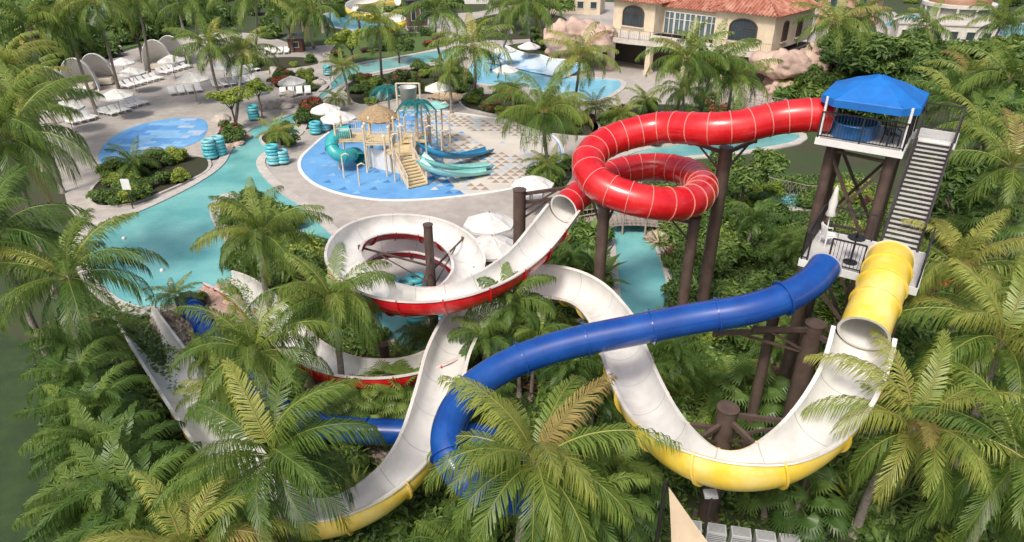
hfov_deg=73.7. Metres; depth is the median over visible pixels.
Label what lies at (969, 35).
window
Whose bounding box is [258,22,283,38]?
hedge shrub
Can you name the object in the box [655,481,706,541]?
shade sail
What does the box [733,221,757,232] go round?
strap leaf plant
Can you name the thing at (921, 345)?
feather palm
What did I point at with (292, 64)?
bed shrub
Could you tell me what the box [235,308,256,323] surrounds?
rock
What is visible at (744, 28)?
window
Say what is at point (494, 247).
market umbrella
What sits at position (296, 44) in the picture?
window
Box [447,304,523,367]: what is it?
feather palm
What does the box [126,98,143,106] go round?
sun lounger
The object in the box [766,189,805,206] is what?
wading pool water
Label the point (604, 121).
bed shrub
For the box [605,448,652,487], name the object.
broadleaf shrub
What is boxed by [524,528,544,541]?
garden shrub
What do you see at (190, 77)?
market umbrella
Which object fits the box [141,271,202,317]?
palm tree
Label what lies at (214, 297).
rock
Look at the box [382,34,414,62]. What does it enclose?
broadleaf tree
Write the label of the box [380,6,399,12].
hedge shrub
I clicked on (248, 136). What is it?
rock
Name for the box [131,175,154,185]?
bed shrub
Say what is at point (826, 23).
palm tree
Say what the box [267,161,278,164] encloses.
float tube
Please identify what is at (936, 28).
palm tree
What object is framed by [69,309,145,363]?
palm tree
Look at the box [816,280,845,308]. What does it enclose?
garden shrub
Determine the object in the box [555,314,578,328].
garden shrub
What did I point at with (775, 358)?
garden shrub
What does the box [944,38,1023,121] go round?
palm tree
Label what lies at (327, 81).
bed kerb
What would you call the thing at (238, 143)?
rock
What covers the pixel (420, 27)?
picket fence
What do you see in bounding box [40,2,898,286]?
pavement
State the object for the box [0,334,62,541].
lawn
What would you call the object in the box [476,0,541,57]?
palm tree
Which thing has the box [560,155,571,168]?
bed shrub
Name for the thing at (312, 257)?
broadleaf shrub
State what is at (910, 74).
broadleaf tree
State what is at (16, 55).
palm tree
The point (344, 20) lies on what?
back pool water
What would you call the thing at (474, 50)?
palm tree
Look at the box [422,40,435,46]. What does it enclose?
bed shrub
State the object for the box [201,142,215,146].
float tube
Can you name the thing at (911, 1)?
hedge shrub
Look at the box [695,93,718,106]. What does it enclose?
bed shrub
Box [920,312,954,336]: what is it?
broadleaf shrub
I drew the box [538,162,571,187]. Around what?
garden bed
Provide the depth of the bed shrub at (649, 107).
69.88 m
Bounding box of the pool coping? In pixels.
[74,48,807,367]
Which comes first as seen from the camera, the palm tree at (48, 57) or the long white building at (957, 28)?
the palm tree at (48, 57)
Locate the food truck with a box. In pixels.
[14,26,62,44]
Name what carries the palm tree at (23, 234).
on the ground at (806, 156)
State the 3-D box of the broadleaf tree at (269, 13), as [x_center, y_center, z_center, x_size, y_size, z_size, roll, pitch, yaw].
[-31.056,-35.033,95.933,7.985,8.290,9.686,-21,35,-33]
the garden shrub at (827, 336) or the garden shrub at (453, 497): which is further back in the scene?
the garden shrub at (827, 336)
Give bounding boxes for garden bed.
[21,20,180,69]
[93,157,207,204]
[249,57,317,70]
[262,133,276,143]
[275,76,328,91]
[329,31,452,63]
[348,65,465,103]
[461,94,596,135]
[466,12,566,39]
[495,42,545,54]
[515,218,589,324]
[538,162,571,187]
[590,104,726,145]
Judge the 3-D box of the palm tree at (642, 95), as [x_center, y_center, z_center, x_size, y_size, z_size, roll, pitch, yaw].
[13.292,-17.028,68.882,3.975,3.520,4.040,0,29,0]
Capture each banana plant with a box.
[567,228,575,245]
[577,239,592,260]
[580,242,630,284]
[582,218,614,228]
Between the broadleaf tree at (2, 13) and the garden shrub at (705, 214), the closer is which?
the garden shrub at (705, 214)
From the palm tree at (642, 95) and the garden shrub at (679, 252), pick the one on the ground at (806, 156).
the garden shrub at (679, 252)
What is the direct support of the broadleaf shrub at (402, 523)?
on the ground at (806, 156)
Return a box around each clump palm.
[395,315,438,350]
[403,498,502,541]
[468,363,516,422]
[543,239,595,272]
[647,345,690,402]
[648,333,714,396]
[697,351,775,408]
[740,312,824,365]
[759,226,806,279]
[830,62,849,74]
[848,54,896,77]
[896,188,968,240]
[926,213,1005,262]
[961,249,1023,321]
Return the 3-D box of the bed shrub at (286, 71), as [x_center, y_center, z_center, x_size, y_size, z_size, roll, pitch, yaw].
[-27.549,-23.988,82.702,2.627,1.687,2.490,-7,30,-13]
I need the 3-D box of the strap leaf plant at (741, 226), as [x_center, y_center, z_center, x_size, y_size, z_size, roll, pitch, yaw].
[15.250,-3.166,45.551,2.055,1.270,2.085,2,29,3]
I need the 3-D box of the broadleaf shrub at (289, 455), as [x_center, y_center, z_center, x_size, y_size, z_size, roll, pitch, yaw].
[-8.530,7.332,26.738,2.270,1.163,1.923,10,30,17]
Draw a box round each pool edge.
[324,12,407,33]
[462,52,626,101]
[753,192,811,210]
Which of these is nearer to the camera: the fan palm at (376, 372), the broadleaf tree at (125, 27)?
the fan palm at (376, 372)
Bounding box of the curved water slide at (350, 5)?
[345,0,406,34]
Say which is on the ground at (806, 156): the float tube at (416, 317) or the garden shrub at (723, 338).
the garden shrub at (723, 338)
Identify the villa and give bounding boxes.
[593,0,823,84]
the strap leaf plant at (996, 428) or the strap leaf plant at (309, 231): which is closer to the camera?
the strap leaf plant at (996, 428)
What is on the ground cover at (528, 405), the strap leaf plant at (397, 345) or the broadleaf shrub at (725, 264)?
the strap leaf plant at (397, 345)
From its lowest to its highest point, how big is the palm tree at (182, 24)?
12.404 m
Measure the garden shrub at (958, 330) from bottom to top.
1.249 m
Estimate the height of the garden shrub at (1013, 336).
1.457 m
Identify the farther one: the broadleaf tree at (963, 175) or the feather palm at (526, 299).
the broadleaf tree at (963, 175)
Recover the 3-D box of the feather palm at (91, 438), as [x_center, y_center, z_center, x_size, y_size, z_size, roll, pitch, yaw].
[-14.244,6.782,23.811,3.972,5.098,3.934,0,29,0]
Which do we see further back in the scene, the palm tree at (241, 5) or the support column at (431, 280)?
the palm tree at (241, 5)
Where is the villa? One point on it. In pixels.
(638, 24)
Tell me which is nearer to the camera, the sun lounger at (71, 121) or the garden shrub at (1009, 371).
the garden shrub at (1009, 371)
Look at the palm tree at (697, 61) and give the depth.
55.57 m
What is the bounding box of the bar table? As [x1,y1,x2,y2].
[843,234,865,265]
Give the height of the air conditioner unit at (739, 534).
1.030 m
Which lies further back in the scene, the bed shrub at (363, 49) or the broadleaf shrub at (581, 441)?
the bed shrub at (363, 49)
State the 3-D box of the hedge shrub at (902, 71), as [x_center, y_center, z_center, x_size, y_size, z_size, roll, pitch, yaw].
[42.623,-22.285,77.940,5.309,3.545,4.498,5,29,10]
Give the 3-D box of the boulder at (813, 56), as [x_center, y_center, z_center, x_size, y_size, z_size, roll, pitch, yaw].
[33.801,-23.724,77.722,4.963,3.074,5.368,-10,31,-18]
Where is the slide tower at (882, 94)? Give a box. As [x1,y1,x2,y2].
[778,74,966,438]
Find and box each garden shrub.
[118,385,146,396]
[154,419,172,439]
[166,438,204,488]
[185,290,207,301]
[222,250,265,269]
[224,243,258,274]
[235,186,264,202]
[245,233,283,252]
[249,196,276,210]
[251,265,286,289]
[268,247,306,274]
[285,290,313,303]
[289,239,324,251]
[290,258,308,277]
[295,234,327,255]
[297,251,324,272]
[310,325,331,338]
[314,251,325,274]
[317,266,329,277]
[322,337,334,345]
[326,522,391,541]
[338,298,361,328]
[341,342,361,356]
[353,323,392,344]
[414,492,468,541]
[427,470,451,497]
[446,487,459,502]
[450,496,502,539]
[468,349,492,367]
[470,396,505,424]
[500,310,527,324]
[503,515,541,529]
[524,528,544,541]
[526,408,562,437]
[530,367,556,384]
[534,171,558,186]
[537,403,553,431]
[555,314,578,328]
[566,306,586,321]
[582,415,601,435]
[585,204,610,216]
[592,359,602,377]
[593,410,609,450]
[600,403,650,456]
[603,422,635,451]
[603,487,658,541]
[629,482,657,499]
[657,183,677,186]
[660,254,679,268]
[660,279,697,306]
[668,258,700,284]
[671,390,690,410]
[673,237,705,258]
[677,364,707,393]
[680,380,704,395]
[685,479,701,489]
[693,332,720,344]
[695,420,711,437]
[699,216,723,237]
[700,208,731,221]
[704,396,760,438]
[715,329,729,342]
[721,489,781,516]
[726,187,750,193]
[726,190,739,200]
[727,179,741,189]
[727,186,749,193]
[731,436,741,449]
[737,194,756,206]
[745,192,770,201]
[747,181,763,192]
[752,242,785,268]
[754,361,779,374]
[760,256,798,274]
[761,179,785,196]
[770,351,781,361]
[772,358,781,375]
[775,176,800,190]
[784,257,799,277]
[785,222,803,234]
[795,187,832,207]
[796,181,833,193]
[813,300,826,310]
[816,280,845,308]
[821,332,845,352]
[826,209,852,227]
[826,461,879,493]
[827,287,848,317]
[833,179,853,197]
[838,186,864,202]
[845,206,867,222]
[848,219,866,235]
[851,186,873,203]
[860,195,871,204]
[861,204,871,211]
[881,209,909,228]
[889,421,921,433]
[893,436,933,464]
[894,334,915,361]
[905,287,947,313]
[934,526,989,541]
[940,511,973,532]
[944,388,974,412]
[945,314,976,341]
[1004,323,1023,350]
[1004,366,1023,386]
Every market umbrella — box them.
[47,100,84,131]
[99,88,133,119]
[110,57,134,78]
[117,67,146,92]
[157,54,185,80]
[175,71,208,103]
[210,63,233,85]
[227,66,250,85]
[245,90,269,112]
[278,75,305,102]
[310,102,340,131]
[320,109,355,143]
[425,82,451,109]
[463,211,512,235]
[476,234,512,261]
[492,64,518,81]
[493,45,516,52]
[511,174,553,214]
[518,41,540,49]
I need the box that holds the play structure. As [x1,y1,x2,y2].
[325,83,494,188]
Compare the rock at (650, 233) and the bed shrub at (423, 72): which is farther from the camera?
the bed shrub at (423, 72)
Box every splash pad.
[98,118,207,162]
[301,110,560,198]
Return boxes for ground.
[0,0,1023,541]
[151,306,248,347]
[305,388,391,461]
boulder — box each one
[543,18,576,54]
[545,46,558,58]
[559,52,593,68]
[560,16,595,47]
[579,24,611,52]
[592,23,617,39]
[748,50,777,76]
[761,84,775,99]
[763,77,771,85]
[765,48,814,79]
[768,79,795,95]
[800,42,832,63]
[801,49,832,74]
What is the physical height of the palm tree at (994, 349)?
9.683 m
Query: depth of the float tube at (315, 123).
63.85 m
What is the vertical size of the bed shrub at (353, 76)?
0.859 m
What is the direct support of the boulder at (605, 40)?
on the boulder at (574, 25)
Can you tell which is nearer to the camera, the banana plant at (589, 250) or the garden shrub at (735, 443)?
the garden shrub at (735, 443)
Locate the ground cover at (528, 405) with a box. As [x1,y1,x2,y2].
[32,171,1023,541]
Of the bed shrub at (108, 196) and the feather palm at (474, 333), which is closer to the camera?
the feather palm at (474, 333)
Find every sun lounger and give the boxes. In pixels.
[61,115,79,124]
[72,114,87,123]
[80,111,95,120]
[81,109,98,119]
[96,106,110,115]
[99,106,117,116]
[107,104,124,114]
[115,102,131,111]
[119,80,132,89]
[119,100,135,107]
[123,79,138,87]
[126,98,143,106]
[130,77,145,84]
[133,96,150,103]
[136,76,152,82]
[142,74,158,80]
[149,72,162,79]
[155,67,170,74]
[161,65,174,73]
[167,64,181,70]
[167,86,177,95]
[174,64,187,69]
[176,85,185,94]
[184,84,194,93]
[194,84,202,91]
[218,78,229,87]
[226,77,236,86]
[233,76,244,83]
[242,75,251,83]
[279,87,285,96]
[283,46,289,53]
[295,86,302,93]
[304,85,310,93]
[426,93,438,98]
[431,92,445,98]
[436,92,449,101]
[443,92,456,101]
[449,93,462,104]
[533,193,541,198]
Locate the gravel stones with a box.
[149,302,388,463]
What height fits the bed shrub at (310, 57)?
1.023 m
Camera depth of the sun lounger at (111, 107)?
70.57 m
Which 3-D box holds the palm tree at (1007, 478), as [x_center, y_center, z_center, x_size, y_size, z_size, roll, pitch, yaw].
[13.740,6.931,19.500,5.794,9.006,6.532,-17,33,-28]
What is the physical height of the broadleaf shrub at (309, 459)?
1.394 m
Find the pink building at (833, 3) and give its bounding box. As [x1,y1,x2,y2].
[816,0,882,27]
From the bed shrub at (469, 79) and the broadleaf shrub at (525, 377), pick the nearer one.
the broadleaf shrub at (525, 377)
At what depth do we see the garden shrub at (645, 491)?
25.60 m
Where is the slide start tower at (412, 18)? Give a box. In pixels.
[405,0,427,30]
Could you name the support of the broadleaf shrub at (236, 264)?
on the ground cover at (528, 405)
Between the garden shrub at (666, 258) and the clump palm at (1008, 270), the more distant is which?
the garden shrub at (666, 258)
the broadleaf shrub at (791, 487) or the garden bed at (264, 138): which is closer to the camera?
the broadleaf shrub at (791, 487)
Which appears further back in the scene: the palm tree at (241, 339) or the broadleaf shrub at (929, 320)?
the broadleaf shrub at (929, 320)
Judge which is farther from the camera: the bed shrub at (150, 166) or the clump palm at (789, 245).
the bed shrub at (150, 166)
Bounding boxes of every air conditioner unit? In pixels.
[692,520,701,532]
[705,522,726,541]
[728,526,751,541]
[752,529,776,541]
[777,533,800,541]
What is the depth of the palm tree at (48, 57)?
57.58 m
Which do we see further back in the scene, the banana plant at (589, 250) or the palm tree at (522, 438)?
the banana plant at (589, 250)
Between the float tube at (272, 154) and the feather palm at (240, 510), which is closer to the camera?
the feather palm at (240, 510)
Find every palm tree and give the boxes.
[0,0,92,124]
[0,30,73,171]
[0,58,85,193]
[0,74,106,298]
[0,163,95,380]
[0,208,169,391]
[2,50,71,134]
[7,0,113,114]
[49,0,149,88]
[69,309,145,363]
[79,448,298,541]
[92,0,187,73]
[101,135,162,178]
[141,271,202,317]
[148,0,230,41]
[148,335,386,541]
[162,13,255,103]
[168,278,337,443]
[172,329,239,380]
[172,350,265,439]
[177,0,184,28]
[190,176,332,308]
[205,26,280,122]
[206,0,303,50]
[248,242,396,415]
[255,112,300,147]
[277,0,345,48]
[318,86,351,107]
[320,47,361,104]
[343,0,415,83]
[401,0,472,59]
[422,373,681,541]
[427,12,513,89]
[428,50,470,113]
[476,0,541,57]
[483,66,593,171]
[485,0,562,42]
[492,72,528,106]
[521,143,571,182]
[538,21,620,105]
[547,84,580,115]
[576,86,619,122]
[596,94,642,122]
[624,84,662,114]
[635,17,733,110]
[650,68,714,111]
[667,18,761,111]
[694,40,783,111]
[790,0,892,57]
[800,327,1023,539]
[820,0,895,34]
[872,360,1023,541]
[890,0,969,47]
[895,209,1023,402]
[896,251,1023,469]
[906,66,1007,196]
[923,45,1015,120]
[927,107,1023,257]
[933,83,1023,165]
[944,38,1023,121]
[965,0,1023,40]
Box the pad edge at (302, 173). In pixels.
[297,109,564,200]
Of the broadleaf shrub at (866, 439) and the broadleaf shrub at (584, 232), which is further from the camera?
the broadleaf shrub at (584, 232)
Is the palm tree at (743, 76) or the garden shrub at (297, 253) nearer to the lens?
the garden shrub at (297, 253)
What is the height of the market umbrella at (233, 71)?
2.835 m
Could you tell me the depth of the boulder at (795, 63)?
74.37 m
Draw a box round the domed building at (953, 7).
[918,0,998,22]
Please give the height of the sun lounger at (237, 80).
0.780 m
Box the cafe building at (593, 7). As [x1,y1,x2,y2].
[550,0,604,14]
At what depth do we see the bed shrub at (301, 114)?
66.66 m
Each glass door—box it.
[663,10,674,33]
[673,12,685,33]
[684,13,695,34]
[695,14,706,37]
[704,15,715,36]
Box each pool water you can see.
[323,13,402,30]
[469,54,620,99]
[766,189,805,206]
[885,14,917,26]
[999,24,1023,36]
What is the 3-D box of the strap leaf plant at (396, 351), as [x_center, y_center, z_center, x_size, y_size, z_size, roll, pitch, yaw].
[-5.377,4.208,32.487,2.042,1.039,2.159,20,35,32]
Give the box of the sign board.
[120,179,133,208]
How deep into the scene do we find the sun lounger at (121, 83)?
79.56 m
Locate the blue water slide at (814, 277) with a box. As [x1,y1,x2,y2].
[178,253,841,516]
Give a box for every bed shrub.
[84,188,115,200]
[91,188,121,205]
[94,158,126,173]
[99,170,117,185]
[105,171,135,186]
[108,181,117,189]
[112,177,131,186]
[114,181,153,198]
[116,162,141,172]
[116,183,145,203]
[122,187,144,202]
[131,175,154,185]
[135,155,160,166]
[142,157,157,168]
[144,148,175,164]
[152,169,172,183]
[165,146,188,163]
[169,167,190,182]
[218,120,239,133]
[219,119,242,128]
[219,125,246,141]
[249,56,261,64]
[266,71,283,82]
[270,75,286,84]
[271,120,293,134]
[274,65,295,75]
[277,133,300,145]
[289,61,297,66]
[292,106,312,122]
[295,67,313,78]
[298,96,323,108]
[302,81,316,89]
[303,53,316,62]
[303,75,315,81]
[313,114,320,120]
[330,49,343,56]
[344,84,364,92]
[347,74,356,79]
[355,72,371,78]
[355,75,366,80]
[359,78,378,85]
[360,47,370,51]
[361,81,378,90]
[363,96,377,103]
[364,90,377,96]
[372,75,386,85]
[373,40,386,49]
[387,68,410,82]
[407,76,424,86]
[409,58,430,69]
[418,27,433,35]
[418,69,429,76]
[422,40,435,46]
[434,75,453,82]
[452,72,473,84]
[454,81,470,90]
[455,75,473,83]
[462,87,483,100]
[466,94,477,102]
[476,17,488,23]
[477,96,486,103]
[480,99,501,111]
[494,105,514,116]
[500,88,520,99]
[525,165,555,175]
[527,26,540,32]
[528,32,542,41]
[535,38,545,48]
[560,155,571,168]
[561,123,581,132]
[569,110,586,124]
[584,114,596,122]
[599,115,615,126]
[636,97,658,111]
[680,103,692,111]
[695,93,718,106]
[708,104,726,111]
[724,99,741,110]
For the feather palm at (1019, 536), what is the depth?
20.22 m
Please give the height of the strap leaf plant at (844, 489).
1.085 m
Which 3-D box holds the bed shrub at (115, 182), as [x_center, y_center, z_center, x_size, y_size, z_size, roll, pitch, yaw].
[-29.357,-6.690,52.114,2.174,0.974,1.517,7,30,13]
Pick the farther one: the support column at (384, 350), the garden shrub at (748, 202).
the garden shrub at (748, 202)
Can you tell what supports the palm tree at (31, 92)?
on the ground at (806, 156)
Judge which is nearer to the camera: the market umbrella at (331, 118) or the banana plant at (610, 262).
the banana plant at (610, 262)
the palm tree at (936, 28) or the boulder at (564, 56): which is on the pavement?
the boulder at (564, 56)
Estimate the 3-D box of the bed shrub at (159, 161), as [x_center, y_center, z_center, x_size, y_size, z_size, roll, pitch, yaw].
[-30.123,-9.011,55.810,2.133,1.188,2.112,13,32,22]
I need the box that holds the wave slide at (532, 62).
[485,50,584,77]
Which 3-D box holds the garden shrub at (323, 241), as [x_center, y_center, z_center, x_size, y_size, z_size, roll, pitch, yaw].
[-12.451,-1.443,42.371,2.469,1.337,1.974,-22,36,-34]
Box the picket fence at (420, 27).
[401,25,448,32]
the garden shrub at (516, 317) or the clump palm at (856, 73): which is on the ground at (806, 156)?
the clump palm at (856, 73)
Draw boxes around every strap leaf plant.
[156,419,187,441]
[266,267,299,295]
[296,225,322,235]
[296,273,312,281]
[326,442,373,466]
[326,464,369,492]
[374,335,408,355]
[389,346,407,356]
[514,374,537,401]
[645,229,670,248]
[655,245,676,255]
[659,465,687,496]
[663,282,697,302]
[675,473,697,496]
[684,388,704,409]
[691,276,711,298]
[691,391,728,415]
[705,430,744,449]
[729,214,751,233]
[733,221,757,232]
[748,229,768,242]
[815,305,842,322]
[824,472,851,513]
[828,221,852,233]
[846,486,908,513]
[854,527,894,541]
[864,503,905,541]
[880,472,922,514]
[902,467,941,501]
[941,517,969,534]
[963,526,1000,541]
[979,411,1008,425]
[979,412,1020,447]
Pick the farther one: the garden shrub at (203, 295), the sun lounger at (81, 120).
the sun lounger at (81, 120)
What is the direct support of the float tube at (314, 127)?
on the float tube at (318, 129)
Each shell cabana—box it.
[36,66,75,100]
[60,58,100,90]
[82,53,114,84]
[142,39,174,70]
[159,35,189,63]
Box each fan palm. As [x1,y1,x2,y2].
[323,374,379,416]
[351,383,411,445]
[354,359,414,418]
[375,362,419,418]
[391,349,420,366]
[588,452,669,541]
[701,356,790,438]
[732,385,788,440]
[734,481,808,520]
[750,465,852,541]
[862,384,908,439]
[936,133,1007,200]
[953,179,1023,265]
[959,88,1023,149]
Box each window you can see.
[294,42,298,47]
[411,8,415,20]
[577,1,583,8]
[590,2,596,8]
[620,5,644,28]
[726,18,757,42]
[780,21,789,43]
[794,18,803,38]
[830,0,837,8]
[948,31,959,39]
[965,32,975,40]
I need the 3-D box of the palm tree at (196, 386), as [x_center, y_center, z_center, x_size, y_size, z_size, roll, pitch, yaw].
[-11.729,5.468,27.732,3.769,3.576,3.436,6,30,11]
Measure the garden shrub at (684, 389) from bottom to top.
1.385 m
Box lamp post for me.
[703,489,718,536]
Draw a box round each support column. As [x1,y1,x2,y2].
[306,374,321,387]
[358,222,463,326]
[378,341,389,357]
[465,441,497,525]
[513,185,567,244]
[527,292,559,335]
[591,199,613,281]
[671,216,700,338]
[689,400,783,528]
[695,140,757,301]
[712,318,827,417]
[740,317,779,448]
[783,477,812,523]
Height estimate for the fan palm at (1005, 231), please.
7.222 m
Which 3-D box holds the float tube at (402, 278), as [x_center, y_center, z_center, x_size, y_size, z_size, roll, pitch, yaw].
[-6.083,0.629,38.468,1.160,0.300,1.160,2,28,-1]
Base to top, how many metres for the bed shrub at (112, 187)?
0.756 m
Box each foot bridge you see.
[577,205,685,235]
[710,92,785,108]
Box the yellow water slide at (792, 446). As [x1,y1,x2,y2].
[112,240,915,540]
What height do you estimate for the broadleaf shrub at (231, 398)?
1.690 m
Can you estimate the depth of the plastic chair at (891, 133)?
27.09 m
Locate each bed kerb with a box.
[88,155,211,207]
[259,132,291,147]
[273,76,331,93]
[294,120,332,131]
[345,64,471,105]
[459,93,600,137]
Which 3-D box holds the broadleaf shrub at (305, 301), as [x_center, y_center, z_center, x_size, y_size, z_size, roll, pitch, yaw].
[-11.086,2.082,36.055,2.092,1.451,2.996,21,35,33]
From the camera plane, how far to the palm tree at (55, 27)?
64.80 m
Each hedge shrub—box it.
[1,34,22,50]
[36,41,67,61]
[40,49,75,65]
[58,29,79,39]
[72,33,103,55]
[88,37,121,57]
[107,30,133,44]
[136,32,148,39]
[142,25,163,38]
[170,14,188,25]
[245,1,262,14]
[258,16,275,26]
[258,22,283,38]
[324,0,346,6]
[332,5,346,16]
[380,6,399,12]
[398,0,405,12]
[442,0,464,6]
[771,84,801,101]
[777,79,800,85]
[797,81,829,98]
[823,79,847,112]
[847,109,889,121]
[863,68,904,75]
[899,59,921,70]
[903,0,920,3]
[950,38,965,45]
[958,93,1001,118]
[999,0,1023,5]
[999,98,1023,114]
[1009,88,1023,98]
[1010,33,1023,41]
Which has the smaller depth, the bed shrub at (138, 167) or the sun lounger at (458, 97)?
the bed shrub at (138, 167)
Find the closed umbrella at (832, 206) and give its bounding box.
[820,185,838,236]
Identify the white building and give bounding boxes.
[464,0,488,3]
[889,18,997,42]
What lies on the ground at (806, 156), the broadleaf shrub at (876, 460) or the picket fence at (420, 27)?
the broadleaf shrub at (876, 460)
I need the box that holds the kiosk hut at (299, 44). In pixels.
[284,32,304,51]
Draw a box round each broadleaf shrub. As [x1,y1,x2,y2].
[94,362,128,391]
[107,399,169,438]
[213,337,271,363]
[218,210,240,223]
[220,376,244,412]
[228,255,240,272]
[242,403,271,438]
[270,201,306,227]
[277,297,325,324]
[280,442,308,479]
[282,228,297,243]
[282,237,302,249]
[290,437,322,481]
[303,249,325,274]
[313,275,336,298]
[335,443,371,476]
[343,323,364,345]
[350,476,366,487]
[377,502,419,541]
[378,497,418,541]
[395,348,419,357]
[521,370,539,379]
[530,375,577,416]
[560,425,599,455]
[561,412,590,436]
[569,221,607,249]
[574,211,585,222]
[575,219,596,226]
[584,379,613,411]
[587,271,614,288]
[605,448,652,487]
[607,228,615,242]
[653,220,681,234]
[655,462,682,491]
[667,224,701,245]
[680,409,697,422]
[691,343,740,368]
[695,241,723,264]
[697,403,714,421]
[699,359,722,390]
[701,253,732,274]
[712,278,745,298]
[718,231,734,244]
[718,237,752,263]
[720,224,747,241]
[723,193,738,220]
[728,323,764,360]
[729,211,752,229]
[738,248,754,264]
[741,269,777,291]
[751,197,792,224]
[788,484,818,496]
[830,444,870,486]
[835,221,862,234]
[836,277,850,286]
[837,485,912,541]
[851,438,886,472]
[854,430,881,449]
[866,444,903,470]
[868,196,901,210]
[888,227,929,251]
[892,353,911,383]
[895,319,936,350]
[903,383,937,401]
[906,307,924,320]
[910,519,948,541]
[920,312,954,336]
[924,310,960,333]
[929,472,945,499]
[937,282,978,310]
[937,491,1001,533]
[973,359,1007,379]
[1011,383,1023,421]
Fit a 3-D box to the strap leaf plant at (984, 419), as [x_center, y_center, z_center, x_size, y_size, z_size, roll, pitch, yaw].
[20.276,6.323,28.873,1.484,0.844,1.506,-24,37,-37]
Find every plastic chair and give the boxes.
[818,222,838,247]
[880,121,901,146]
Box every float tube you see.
[200,137,214,143]
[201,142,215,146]
[201,145,214,149]
[202,148,216,152]
[202,151,216,156]
[204,154,217,158]
[210,135,223,140]
[214,139,224,143]
[215,145,225,149]
[216,148,226,152]
[216,151,226,155]
[246,104,257,108]
[246,108,257,111]
[247,111,258,114]
[248,113,259,117]
[248,116,259,119]
[264,143,278,149]
[264,148,277,152]
[266,150,278,155]
[266,155,277,158]
[267,158,278,161]
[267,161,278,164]
[277,148,287,154]
[278,152,287,157]
[278,155,288,160]
[279,159,289,163]
[308,125,320,128]
[309,120,320,125]
[309,127,321,130]
[309,130,321,133]
[394,276,413,285]
[405,272,423,283]
[406,317,425,322]
[408,316,424,318]
[412,277,426,286]
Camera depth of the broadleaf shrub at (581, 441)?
27.23 m
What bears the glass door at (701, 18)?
in the villa
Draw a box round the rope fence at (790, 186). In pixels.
[768,177,833,195]
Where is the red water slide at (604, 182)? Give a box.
[203,97,833,389]
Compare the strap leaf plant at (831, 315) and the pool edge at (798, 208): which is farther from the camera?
the pool edge at (798, 208)
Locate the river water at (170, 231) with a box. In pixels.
[87,49,798,351]
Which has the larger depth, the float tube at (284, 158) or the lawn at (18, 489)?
the float tube at (284, 158)
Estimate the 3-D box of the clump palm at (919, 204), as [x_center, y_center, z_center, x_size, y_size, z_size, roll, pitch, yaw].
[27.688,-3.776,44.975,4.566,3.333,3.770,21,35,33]
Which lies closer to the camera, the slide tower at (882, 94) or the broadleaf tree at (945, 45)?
the slide tower at (882, 94)
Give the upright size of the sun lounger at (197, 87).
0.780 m
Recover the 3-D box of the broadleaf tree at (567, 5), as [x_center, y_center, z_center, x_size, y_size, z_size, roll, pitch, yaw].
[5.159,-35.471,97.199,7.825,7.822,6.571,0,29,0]
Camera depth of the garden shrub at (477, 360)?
32.11 m
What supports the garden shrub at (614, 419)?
on the ground at (806, 156)
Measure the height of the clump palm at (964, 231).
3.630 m
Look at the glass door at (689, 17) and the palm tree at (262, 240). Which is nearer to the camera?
the palm tree at (262, 240)
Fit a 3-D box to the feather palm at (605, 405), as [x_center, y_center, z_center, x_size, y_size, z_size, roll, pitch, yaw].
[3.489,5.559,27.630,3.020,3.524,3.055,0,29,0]
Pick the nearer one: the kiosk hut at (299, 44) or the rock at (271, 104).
the rock at (271, 104)
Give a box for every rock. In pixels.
[198,285,212,291]
[203,284,231,304]
[208,302,235,321]
[211,113,230,121]
[222,294,246,306]
[225,143,233,148]
[232,140,244,146]
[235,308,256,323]
[240,133,252,139]
[262,100,279,108]
[266,66,277,73]
[274,99,285,104]
[278,101,293,109]
[280,90,298,97]
[312,79,326,85]
[643,229,667,244]
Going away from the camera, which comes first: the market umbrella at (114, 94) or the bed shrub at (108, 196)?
the bed shrub at (108, 196)
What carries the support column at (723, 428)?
on the ground at (806, 156)
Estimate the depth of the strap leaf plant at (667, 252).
42.56 m
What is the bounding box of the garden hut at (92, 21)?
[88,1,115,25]
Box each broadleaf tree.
[0,0,70,55]
[100,3,178,62]
[181,0,238,30]
[205,86,253,121]
[244,78,273,119]
[261,0,319,52]
[324,28,368,64]
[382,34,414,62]
[529,0,576,25]
[706,147,789,212]
[793,63,848,85]
[816,24,899,78]
[836,30,942,73]
[881,55,969,90]
[902,157,1023,231]
[933,38,993,69]
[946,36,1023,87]
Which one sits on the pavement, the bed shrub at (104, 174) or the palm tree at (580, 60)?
the palm tree at (580, 60)
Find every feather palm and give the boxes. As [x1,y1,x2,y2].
[11,453,148,541]
[12,369,133,471]
[18,314,126,381]
[18,334,132,416]
[18,397,159,500]
[22,419,180,537]
[40,360,150,434]
[53,467,186,541]
[54,400,186,492]
[60,441,222,541]
[78,466,226,541]
[118,452,244,540]
[192,472,302,541]
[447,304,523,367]
[463,261,556,397]
[499,296,572,401]
[526,447,654,541]
[536,330,602,393]
[562,360,623,432]
[575,427,666,521]
[726,199,789,243]
[896,451,1023,541]
[899,331,1023,430]

